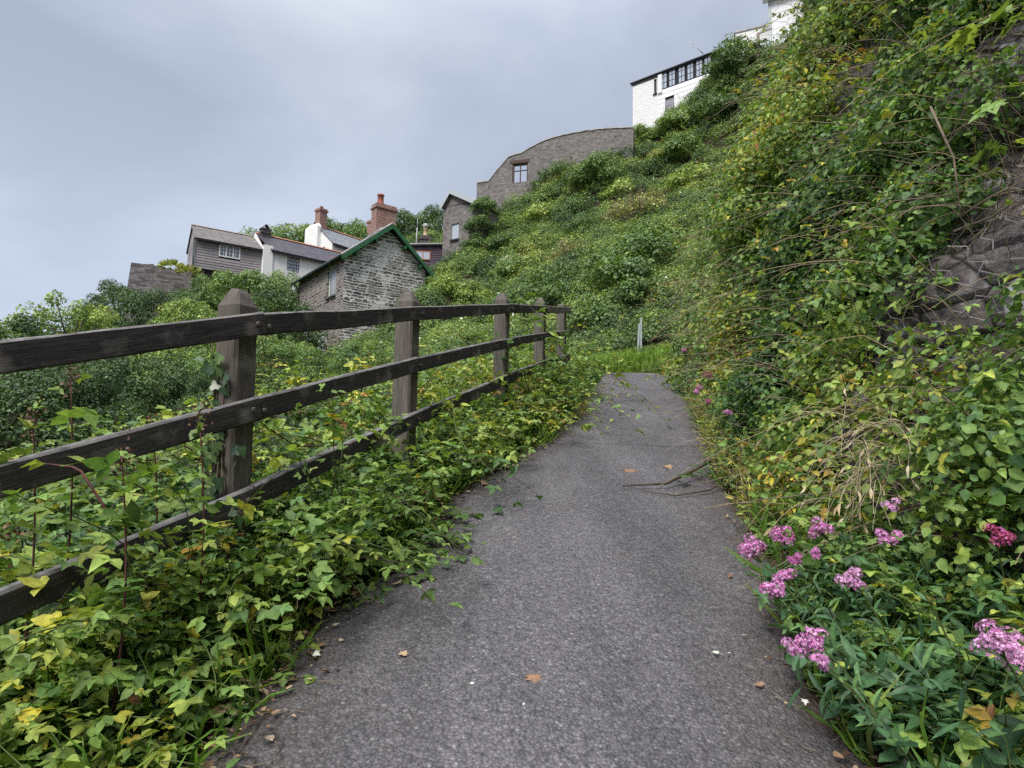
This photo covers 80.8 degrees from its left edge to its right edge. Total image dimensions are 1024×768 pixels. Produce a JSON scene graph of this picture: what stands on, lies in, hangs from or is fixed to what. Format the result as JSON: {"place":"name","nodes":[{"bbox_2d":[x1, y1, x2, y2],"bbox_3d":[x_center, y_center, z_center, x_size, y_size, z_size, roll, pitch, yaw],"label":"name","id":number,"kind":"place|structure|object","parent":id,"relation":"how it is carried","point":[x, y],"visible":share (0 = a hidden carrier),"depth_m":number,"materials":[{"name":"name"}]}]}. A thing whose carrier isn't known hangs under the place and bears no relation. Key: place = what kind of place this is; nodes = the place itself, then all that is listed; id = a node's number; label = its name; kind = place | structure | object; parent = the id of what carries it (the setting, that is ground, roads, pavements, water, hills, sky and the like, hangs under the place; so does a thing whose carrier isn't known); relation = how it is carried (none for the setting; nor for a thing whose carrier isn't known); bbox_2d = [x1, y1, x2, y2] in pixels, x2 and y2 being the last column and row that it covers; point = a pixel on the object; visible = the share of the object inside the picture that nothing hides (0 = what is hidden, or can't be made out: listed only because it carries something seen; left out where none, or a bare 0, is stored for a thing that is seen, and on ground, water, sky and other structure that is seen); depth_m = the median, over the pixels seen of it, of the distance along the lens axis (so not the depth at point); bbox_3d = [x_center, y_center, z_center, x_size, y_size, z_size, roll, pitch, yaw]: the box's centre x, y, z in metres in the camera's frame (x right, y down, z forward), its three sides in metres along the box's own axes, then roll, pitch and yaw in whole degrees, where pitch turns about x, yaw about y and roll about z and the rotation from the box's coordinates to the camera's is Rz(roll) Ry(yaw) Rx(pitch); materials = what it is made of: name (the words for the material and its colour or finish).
{"place":"outdoors","nodes":[
{"label":"outdoors","id":0,"kind":"place"},
{"bbox_2d":[0,0,767,339],"label":"sky","id":1,"kind":"structure","parent":0,"point":[126,126],"materials":[{"name":"grey"}]},
{"bbox_2d":[0,42,974,767],"bbox_3d":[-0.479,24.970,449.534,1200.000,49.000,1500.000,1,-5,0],"label":"ground","id":2,"kind":"structure","parent":0,"point":[654,342],"depth_m":34.18,"materials":[{"name":"soil"}]},
{"bbox_2d":[9,397,59,649],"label":"tall weed","id":3,"kind":"object","parent":2,"relation":"on","point":[25,566],"visible":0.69,"depth_m":1.76,"materials":[{"name":"plant"}]},
{"bbox_2d":[0,310,71,416],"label":"tree","id":4,"kind":"object","parent":2,"relation":"on","point":[25,328],"visible":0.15,"depth_m":22.27,"materials":[{"name":"green plant"}]},
{"bbox_2d":[0,368,127,497],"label":"bush","id":5,"kind":"object","parent":2,"relation":"on","point":[29,391],"visible":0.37,"depth_m":12.32,"materials":[{"name":"green plant"}]},
{"bbox_2d":[0,289,130,380],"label":"tree","id":6,"kind":"object","parent":2,"relation":"on","point":[90,316],"visible":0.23,"depth_m":26.81,"materials":[{"name":"green plant"}]},
{"bbox_2d":[43,363,103,622],"bbox_3d":[-1.405,0.427,1.922,0.158,1.061,0.243,1,-5,0],"label":"tall weed","id":7,"kind":"object","parent":2,"relation":"on","point":[91,416],"visible":0.73,"depth_m":1.92,"materials":[{"name":"plant"}]},
{"bbox_2d":[0,359,148,450],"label":"tree","id":8,"kind":"object","parent":2,"relation":"on","point":[102,386],"visible":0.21,"depth_m":14.74,"materials":[{"name":"green plant"}]},
{"bbox_2d":[71,278,158,327],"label":"tree","id":9,"kind":"object","parent":2,"relation":"on","point":[99,299],"visible":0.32,"depth_m":35.66,"materials":[{"name":"green plant"}]},
{"bbox_2d":[81,427,150,711],"bbox_3d":[-1.091,0.553,1.664,0.149,0.865,0.207,1,-5,0],"label":"tall weed","id":10,"kind":"object","parent":2,"relation":"on","point":[131,517],"visible":0.92,"depth_m":1.68,"materials":[{"name":"plant"}]},
{"bbox_2d":[40,354,198,437],"bbox_3d":[-11.521,0.942,17.745,4.433,3.947,4.406,6,-7,-42],"label":"tree","id":11,"kind":"object","parent":2,"relation":"on","point":[172,376],"visible":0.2,"depth_m":17.53,"materials":[{"name":"green plant"}]},
{"bbox_2d":[90,285,190,361],"bbox_3d":[-20.337,-2.501,33.476,5.406,5.812,5.440,4,-6,-34],"label":"tree","id":12,"kind":"object","parent":2,"relation":"on","point":[133,304],"visible":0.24,"depth_m":32.28,"materials":[{"name":"green plant"}]},
{"bbox_2d":[135,414,175,586],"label":"tall weed","id":13,"kind":"object","parent":2,"relation":"on","point":[153,469],"visible":0.34,"depth_m":2.17,"materials":[{"name":"plant"}]},
{"bbox_2d":[106,347,213,418],"bbox_3d":[-11.058,0.705,19.947,4.469,3.999,4.505,-2,-6,29],"label":"tree","id":14,"kind":"object","parent":2,"relation":"on","point":[195,366],"visible":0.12,"depth_m":19.13,"materials":[{"name":"green plant"}]},
{"bbox_2d":[123,262,212,325],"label":"ruined stone wall","id":15,"kind":"structure","parent":2,"relation":"on","point":[144,277],"depth_m":47.75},
{"bbox_2d":[128,321,216,402],"bbox_3d":[-13.574,0.085,24.208,3.607,5.210,3.622,4,-6,-27],"label":"tree","id":16,"kind":"object","parent":2,"relation":"on","point":[208,348],"visible":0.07,"depth_m":24.27,"materials":[{"name":"green plant"}]},
{"bbox_2d":[146,297,217,361],"bbox_3d":[-15.983,-1.471,30.148,4.020,5.782,4.003,0,-5,14],"label":"tree","id":17,"kind":"object","parent":2,"relation":"on","point":[176,308],"visible":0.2,"depth_m":29.23,"materials":[{"name":"green plant"}]},
{"bbox_2d":[183,401,224,601],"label":"tall weed","id":18,"kind":"object","parent":2,"relation":"on","point":[203,477],"visible":0.87,"depth_m":1.96,"materials":[{"name":"plant"}]},
{"bbox_2d":[158,269,263,348],"bbox_3d":[-18.715,-4.090,38.423,6.496,6.156,6.549,2,-5,-10],"label":"tree","id":19,"kind":"object","parent":2,"relation":"on","point":[206,288],"visible":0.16,"depth_m":36.89,"materials":[{"name":"green plant"}]},
{"bbox_2d":[176,372,258,413],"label":"tree","id":20,"kind":"object","parent":2,"relation":"on","point":[199,382],"visible":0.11,"depth_m":14.71,"materials":[{"name":"green plant"}]},
{"bbox_2d":[186,224,262,295],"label":"timber clad house","id":21,"kind":"structure","parent":2,"relation":"on","point":[210,250],"depth_m":50.69,"materials":[{"name":"grey wood"}]},
{"bbox_2d":[0,284,482,546],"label":"slope undergrowth","id":22,"kind":"object","parent":2,"relation":"on","point":[142,480],"visible":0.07,"depth_m":4.71,"materials":[{"name":"green plant"}]},
{"bbox_2d":[192,269,297,343],"bbox_3d":[-16.254,-3.696,37.424,6.153,6.875,6.406,6,-7,-42],"label":"tree","id":23,"kind":"object","parent":2,"relation":"on","point":[248,276],"visible":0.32,"depth_m":36.23,"materials":[{"name":"green plant"}]},
{"bbox_2d":[238,223,307,241],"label":"tree","id":24,"kind":"object","parent":2,"relation":"on","point":[275,229],"visible":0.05,"depth_m":75.90,"materials":[{"name":"green plant"}]},
{"bbox_2d":[252,268,299,343],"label":"tree","id":25,"kind":"object","parent":2,"relation":"on","point":[280,277],"visible":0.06,"depth_m":39.43,"materials":[{"name":"green plant"}]},
{"bbox_2d":[0,288,570,625],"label":"fence","id":26,"kind":"object","parent":2,"relation":"on","point":[241,322],"visible":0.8,"depth_m":2.39,"materials":[{"name":"brown wood"}]},
{"bbox_2d":[0,447,107,508],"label":"bramble spray","id":27,"kind":"object","parent":26,"relation":"attached to","point":[7,456],"visible":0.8,"depth_m":1.73,"materials":[{"name":"plant"}]},
{"bbox_2d":[181,342,246,539],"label":"ivy vine","id":28,"kind":"object","parent":26,"relation":"attached to","point":[216,371],"visible":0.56,"depth_m":2.36,"materials":[{"name":"green plant"}]},
{"bbox_2d":[253,418,351,452],"bbox_3d":[-0.975,0.209,2.641,0.213,0.204,0.778,-3,-6,37],"label":"bramble spray","id":29,"kind":"object","parent":26,"relation":"attached to","point":[269,423],"visible":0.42,"depth_m":2.59,"materials":[{"name":"plant"}]},
{"bbox_2d":[510,282,570,365],"bbox_3d":[0.218,-0.651,6.183,0.769,0.947,0.311,-2,-6,28],"label":"bramble spray","id":30,"kind":"object","parent":26,"relation":"attached to","point":[540,324],"visible":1,"depth_m":6.10,"materials":[{"name":"green plant"}]},
{"bbox_2d":[252,288,330,368],"bbox_3d":[-12.423,-1.881,31.281,5.320,6.017,5.532,-3,-6,39],"label":"tree","id":31,"kind":"object","parent":2,"relation":"on","point":[274,301],"visible":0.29,"depth_m":30.90,"materials":[{"name":"green plant"}]},
{"bbox_2d":[255,334,328,393],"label":"tree","id":32,"kind":"object","parent":2,"relation":"on","point":[290,350],"visible":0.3,"depth_m":21.29,"materials":[{"name":"green plant"}]},
{"bbox_2d":[254,224,341,292],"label":"white cottage","id":33,"kind":"structure","parent":2,"relation":"on","point":[285,256],"depth_m":53.80,"materials":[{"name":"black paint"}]},
{"bbox_2d":[289,346,354,385],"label":"tree","id":34,"kind":"object","parent":2,"relation":"on","point":[313,352],"visible":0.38,"depth_m":19.65,"materials":[{"name":"green plant"}]},
{"bbox_2d":[0,323,671,709],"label":"bramble thicket","id":35,"kind":"object","parent":2,"relation":"on","point":[56,535],"visible":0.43,"depth_m":3.37,"materials":[{"name":"green plant"}]},
{"bbox_2d":[0,340,672,767],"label":"verge weeds","id":36,"kind":"object","parent":2,"relation":"on","point":[56,712],"visible":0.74,"depth_m":1.90,"materials":[{"name":"green plant"}]},
{"bbox_2d":[304,206,370,251],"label":"white gabled house","id":37,"kind":"structure","parent":2,"relation":"on","point":[319,233],"depth_m":63.10,"materials":[{"name":"paint"}]},
{"bbox_2d":[326,339,393,377],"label":"bush","id":38,"kind":"object","parent":2,"relation":"on","point":[381,355],"visible":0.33,"depth_m":18.68,"materials":[{"name":"green plant"}]},
{"bbox_2d":[291,193,433,358],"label":"stone cottage","id":39,"kind":"structure","parent":2,"relation":"on","point":[383,265],"depth_m":34.20,"materials":[{"name":"grey stone"}]},
{"bbox_2d":[361,208,427,239],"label":"tree","id":40,"kind":"object","parent":2,"relation":"on","point":[405,214],"visible":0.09,"depth_m":65.72,"materials":[{"name":"green plant"}]},
{"bbox_2d":[404,203,443,241],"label":"tree","id":41,"kind":"object","parent":2,"relation":"on","point":[436,215],"visible":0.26,"depth_m":64.23,"materials":[{"name":"green plant"}]},
{"bbox_2d":[410,243,442,267],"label":"boarded shed","id":42,"kind":"structure","parent":2,"relation":"on","point":[432,252],"depth_m":44.61,"materials":[{"name":"purple wood"}]},
{"bbox_2d":[422,272,465,293],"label":"shrub","id":43,"kind":"object","parent":2,"relation":"on","point":[448,280],"visible":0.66,"depth_m":34.25,"materials":[{"name":"green plant"}]},
{"bbox_2d":[435,369,479,467],"bbox_3d":[-0.331,0.189,3.571,0.287,0.591,0.355,1,-5,0],"label":"bramble spray","id":44,"kind":"object","parent":2,"relation":"on","point":[446,394],"visible":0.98,"depth_m":3.57,"materials":[{"name":"green plant"}]},
{"bbox_2d":[452,280,493,299],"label":"shrub","id":45,"kind":"object","parent":2,"relation":"on","point":[463,292],"visible":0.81,"depth_m":33.90,"materials":[{"name":"green plant"}]},
{"bbox_2d":[440,189,506,261],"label":"grey stone house","id":46,"kind":"structure","parent":2,"relation":"on","point":[454,205],"depth_m":42.78,"materials":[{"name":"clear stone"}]},
{"bbox_2d":[461,213,500,233],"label":"shrub","id":47,"kind":"object","parent":46,"relation":"attached to","point":[482,220],"visible":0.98,"depth_m":40.83,"materials":[{"name":"green plant"}]},
{"bbox_2d":[468,195,500,216],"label":"shrub","id":48,"kind":"object","parent":46,"relation":"attached to","point":[483,201],"visible":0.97,"depth_m":41.00,"materials":[{"name":"green plant"}]},
{"bbox_2d":[482,228,523,248],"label":"shrub","id":49,"kind":"object","parent":2,"relation":"on","point":[498,240],"visible":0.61,"depth_m":39.27,"materials":[{"name":"green plant"}]},
{"bbox_2d":[486,249,532,276],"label":"shrub","id":50,"kind":"object","parent":2,"relation":"on","point":[510,268],"visible":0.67,"depth_m":35.26,"materials":[{"name":"green plant"}]},
{"bbox_2d":[255,63,765,395],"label":"hillside undergrowth","id":51,"kind":"object","parent":2,"relation":"on","point":[603,236],"visible":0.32,"depth_m":33.27,"materials":[{"name":"green plant"}]},
{"bbox_2d":[516,201,548,222],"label":"shrub","id":52,"kind":"object","parent":2,"relation":"on","point":[543,210],"visible":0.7,"depth_m":40.59,"materials":[{"name":"green plant"}]},
{"bbox_2d":[508,266,584,303],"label":"shrub","id":53,"kind":"object","parent":2,"relation":"on","point":[552,286],"visible":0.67,"depth_m":24.17,"materials":[{"name":"green plant"}]},
{"bbox_2d":[476,126,633,209],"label":"curved stone wall","id":54,"kind":"structure","parent":2,"relation":"on","point":[499,186],"depth_m":45.22,"materials":[{"name":"stone"}]},
{"bbox_2d":[531,158,578,187],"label":"shrub","id":55,"kind":"object","parent":2,"relation":"on","point":[558,168],"visible":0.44,"depth_m":44.04,"materials":[{"name":"green plant"}]},
{"bbox_2d":[543,235,591,263],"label":"shrub","id":56,"kind":"object","parent":2,"relation":"on","point":[567,248],"visible":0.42,"depth_m":28.86,"materials":[{"name":"green plant"}]},
{"bbox_2d":[557,212,602,235],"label":"shrub","id":57,"kind":"object","parent":2,"relation":"on","point":[583,220],"visible":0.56,"depth_m":36.25,"materials":[{"name":"green plant"}]},
{"bbox_2d":[560,151,624,189],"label":"shrub","id":58,"kind":"object","parent":2,"relation":"on","point":[590,163],"visible":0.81,"depth_m":40.56,"materials":[{"name":"green plant"}]},
{"bbox_2d":[555,294,631,328],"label":"shrub","id":59,"kind":"object","parent":2,"relation":"on","point":[578,316],"visible":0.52,"depth_m":20.31,"materials":[{"name":"green plant"}]},
{"bbox_2d":[568,247,662,287],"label":"shrub","id":60,"kind":"object","parent":2,"relation":"on","point":[638,265],"visible":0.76,"depth_m":23.26,"materials":[{"name":"green plant"}]},
{"bbox_2d":[598,177,634,200],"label":"shrub","id":61,"kind":"object","parent":2,"relation":"on","point":[623,184],"visible":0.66,"depth_m":38.25,"materials":[{"name":"green plant"}]},
{"bbox_2d":[567,341,678,373],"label":"grass","id":62,"kind":"structure","parent":2,"relation":"on","point":[645,358],"depth_m":14.45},
{"bbox_2d":[599,184,671,224],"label":"shrub","id":63,"kind":"object","parent":2,"relation":"on","point":[632,205],"visible":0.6,"depth_m":33.77,"materials":[{"name":"green plant"}]},
{"bbox_2d":[605,274,681,305],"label":"shrub","id":64,"kind":"object","parent":2,"relation":"on","point":[633,286],"visible":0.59,"depth_m":20.86,"materials":[{"name":"green plant"}]},
{"bbox_2d":[607,220,691,265],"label":"shrub","id":65,"kind":"object","parent":2,"relation":"on","point":[638,240],"visible":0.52,"depth_m":25.04,"materials":[{"name":"green plant"}]},
{"bbox_2d":[652,110,690,131],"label":"shrub","id":66,"kind":"object","parent":2,"relation":"on","point":[669,119],"visible":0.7,"depth_m":42.16,"materials":[{"name":"green plant"}]},
{"bbox_2d":[630,49,719,128],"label":"white hilltop house","id":67,"kind":"structure","parent":2,"relation":"on","point":[655,94],"depth_m":50.60,"materials":[{"name":"paint"}]},
{"bbox_2d":[661,130,710,162],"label":"shrub","id":68,"kind":"object","parent":2,"relation":"on","point":[683,140],"visible":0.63,"depth_m":38.76,"materials":[{"name":"green plant"}]},
{"bbox_2d":[665,161,714,190],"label":"shrub","id":69,"kind":"object","parent":2,"relation":"on","point":[678,176],"visible":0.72,"depth_m":34.79,"materials":[{"name":"green plant"}]},
{"bbox_2d":[683,89,738,124],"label":"shrub","id":70,"kind":"object","parent":2,"relation":"on","point":[697,108],"visible":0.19,"depth_m":40.35,"materials":[{"name":"green plant"}]},
{"bbox_2d":[690,51,753,99],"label":"shrub","id":71,"kind":"object","parent":2,"relation":"on","point":[719,64],"visible":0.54,"depth_m":41.81,"materials":[{"name":"green plant"}]},
{"bbox_2d":[697,77,763,125],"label":"shrub","id":72,"kind":"object","parent":2,"relation":"on","point":[709,109],"visible":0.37,"depth_m":38.83,"materials":[{"name":"green plant"}]},
{"bbox_2d":[703,32,771,76],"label":"shrub","id":73,"kind":"object","parent":2,"relation":"on","point":[736,43],"visible":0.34,"depth_m":41.83,"materials":[{"name":"green plant"}]},
{"bbox_2d":[734,23,768,53],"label":"white garden wall","id":74,"kind":"structure","parent":2,"relation":"on","point":[747,31],"depth_m":44.99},
{"bbox_2d":[664,360,841,534],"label":"dry verge stems","id":75,"kind":"object","parent":2,"relation":"on","point":[745,473],"visible":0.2,"depth_m":4.29,"materials":[{"name":"green plant"}]},
{"bbox_2d":[740,57,776,87],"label":"shrub","id":76,"kind":"object","parent":2,"relation":"on","point":[757,70],"visible":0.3,"depth_m":39.01,"materials":[{"name":"green plant"}]},
{"bbox_2d":[762,0,803,45],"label":"white boarded house","id":77,"kind":"structure","parent":2,"relation":"on","point":[773,5],"depth_m":43.15,"materials":[{"name":"paint"}]},
{"bbox_2d":[737,533,838,664],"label":"valerian plant","id":78,"kind":"object","parent":2,"relation":"on","point":[747,545],"visible":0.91,"depth_m":2.12,"materials":[{"name":"green plant"}]},
{"bbox_2d":[672,358,1023,767],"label":"bank foot weeds","id":79,"kind":"object","parent":2,"relation":"on","point":[966,745],"visible":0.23,"depth_m":2.13,"materials":[{"name":"green plant"}]},
{"bbox_2d":[928,491,1023,513],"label":"bramble spray","id":80,"kind":"object","parent":79,"relation":"on","point":[1013,500],"visible":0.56,"depth_m":2.07,"materials":[{"name":"green plant"}]},
{"bbox_2d":[797,516,906,641],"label":"valerian plant","id":81,"kind":"object","parent":2,"relation":"on","point":[815,551],"visible":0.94,"depth_m":2.16,"materials":[{"name":"green plant"}]},
{"bbox_2d":[695,1,1023,583],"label":"rock bank","id":82,"kind":"object","parent":2,"relation":"on","point":[967,273],"visible":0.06,"depth_m":3.10,"materials":[{"name":"stone"}]},
{"bbox_2d":[630,0,1023,629],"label":"bank brambles","id":83,"kind":"object","parent":82,"relation":"on","point":[787,242],"visible":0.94,"depth_m":3.74,"materials":[{"name":"green plant"}]},
{"bbox_2d":[967,138,1023,168],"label":"bramble spray","id":84,"kind":"object","parent":83,"relation":"attached to","point":[990,148],"visible":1,"depth_m":2.47,"materials":[{"name":"green plant"}]},
{"bbox_2d":[968,82,1023,123],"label":"bramble spray","id":85,"kind":"object","parent":83,"relation":"attached to","point":[993,107],"visible":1,"depth_m":2.52,"materials":[{"name":"green plant"}]},
{"bbox_2d":[973,336,1023,386],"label":"bramble spray","id":86,"kind":"object","parent":83,"relation":"attached to","point":[1011,343],"visible":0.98,"depth_m":2.17,"materials":[{"name":"green plant"}]},
{"bbox_2d":[755,379,963,540],"bbox_3d":[1.461,0.335,2.442,0.834,0.706,0.697,-1,-5,18],"label":"dry grass clump","id":87,"kind":"object","parent":82,"relation":"on","point":[871,492],"visible":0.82,"depth_m":2.47,"materials":[{"name":"plant"}]},
{"bbox_2d":[821,91,1023,577],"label":"wire netting","id":88,"kind":"object","parent":82,"relation":"attached to","point":[958,246],"visible":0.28,"depth_m":3.07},
{"bbox_2d":[870,103,1019,240],"bbox_3d":[1.998,-1.028,2.847,0.553,0.783,0.386,-1,-6,27],"label":"dead branch","id":89,"kind":"object","parent":82,"relation":"hanging from","point":[955,172],"visible":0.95,"depth_m":2.85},
{"bbox_2d":[941,0,1023,54],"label":"bramble spray","id":90,"kind":"object","parent":82,"relation":"attached to","point":[966,35],"visible":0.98,"depth_m":2.72,"materials":[{"name":"green plant"}]},
{"bbox_2d":[788,566,943,740],"bbox_3d":[1.010,0.791,1.756,0.484,0.539,0.225,1,-5,0],"label":"valerian plant","id":91,"kind":"object","parent":2,"relation":"on","point":[856,582],"visible":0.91,"depth_m":1.71,"materials":[{"name":"green plant"}]},
{"bbox_2d":[769,525,970,679],"bbox_3d":[1.133,0.754,2.009,0.575,0.517,0.370,1,-5,0],"label":"valerian plant","id":92,"kind":"object","parent":2,"relation":"on","point":[797,560],"visible":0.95,"depth_m":2.00,"materials":[{"name":"green plant"}]},
{"bbox_2d":[780,626,972,767],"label":"valerian plant","id":93,"kind":"object","parent":2,"relation":"on","point":[891,755],"visible":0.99,"depth_m":1.50,"materials":[{"name":"green plant"}]},
{"bbox_2d":[733,526,1023,767],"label":"valerian foliage","id":94,"kind":"object","parent":2,"relation":"on","point":[995,756],"visible":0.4,"depth_m":1.75,"materials":[{"name":"green plant"}]},
{"bbox_2d":[759,568,1011,762],"bbox_3d":[0.957,0.790,1.731,0.604,0.525,0.609,1,-5,0],"label":"valerian plant","id":95,"kind":"object","parent":2,"relation":"on","point":[785,575],"visible":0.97,"depth_m":1.68,"materials":[{"name":"green plant"}]},
{"bbox_2d":[820,529,990,737],"bbox_3d":[1.207,0.725,1.718,0.798,0.622,0.211,4,-6,-27],"label":"valerian plant","id":96,"kind":"object","parent":2,"relation":"on","point":[871,679],"visible":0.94,"depth_m":1.67,"materials":[{"name":"green plant"}]},
{"bbox_2d":[880,498,1022,620],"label":"valerian plant","id":97,"kind":"object","parent":2,"relation":"on","point":[893,507],"visible":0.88,"depth_m":2.11,"materials":[{"name":"green plant"}]},
{"bbox_2d":[915,523,1023,688],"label":"valerian plant","id":98,"kind":"object","parent":2,"relation":"on","point":[1002,536],"visible":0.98,"depth_m":1.86,"materials":[{"name":"green plant"}]},
{"bbox_2d":[931,618,1023,767],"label":"valerian plant","id":99,"kind":"object","parent":2,"relation":"on","point":[1002,647],"visible":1,"depth_m":1.36,"materials":[{"name":"pink plant"}]},
{"bbox_2d":[183,373,870,767],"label":"path","id":100,"kind":"structure","parent":0,"point":[603,601],"depth_m":2.16,"materials":[{"name":"asphalt"}]},
{"bbox_2d":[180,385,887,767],"bbox_3d":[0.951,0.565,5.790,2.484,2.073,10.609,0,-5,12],"label":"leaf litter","id":101,"kind":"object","parent":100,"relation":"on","point":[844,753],"visible":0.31,"depth_m":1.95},
{"bbox_2d":[622,452,727,495],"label":"fallen branch","id":102,"kind":"object","parent":100,"relation":"on","point":[687,473],"depth_m":4.22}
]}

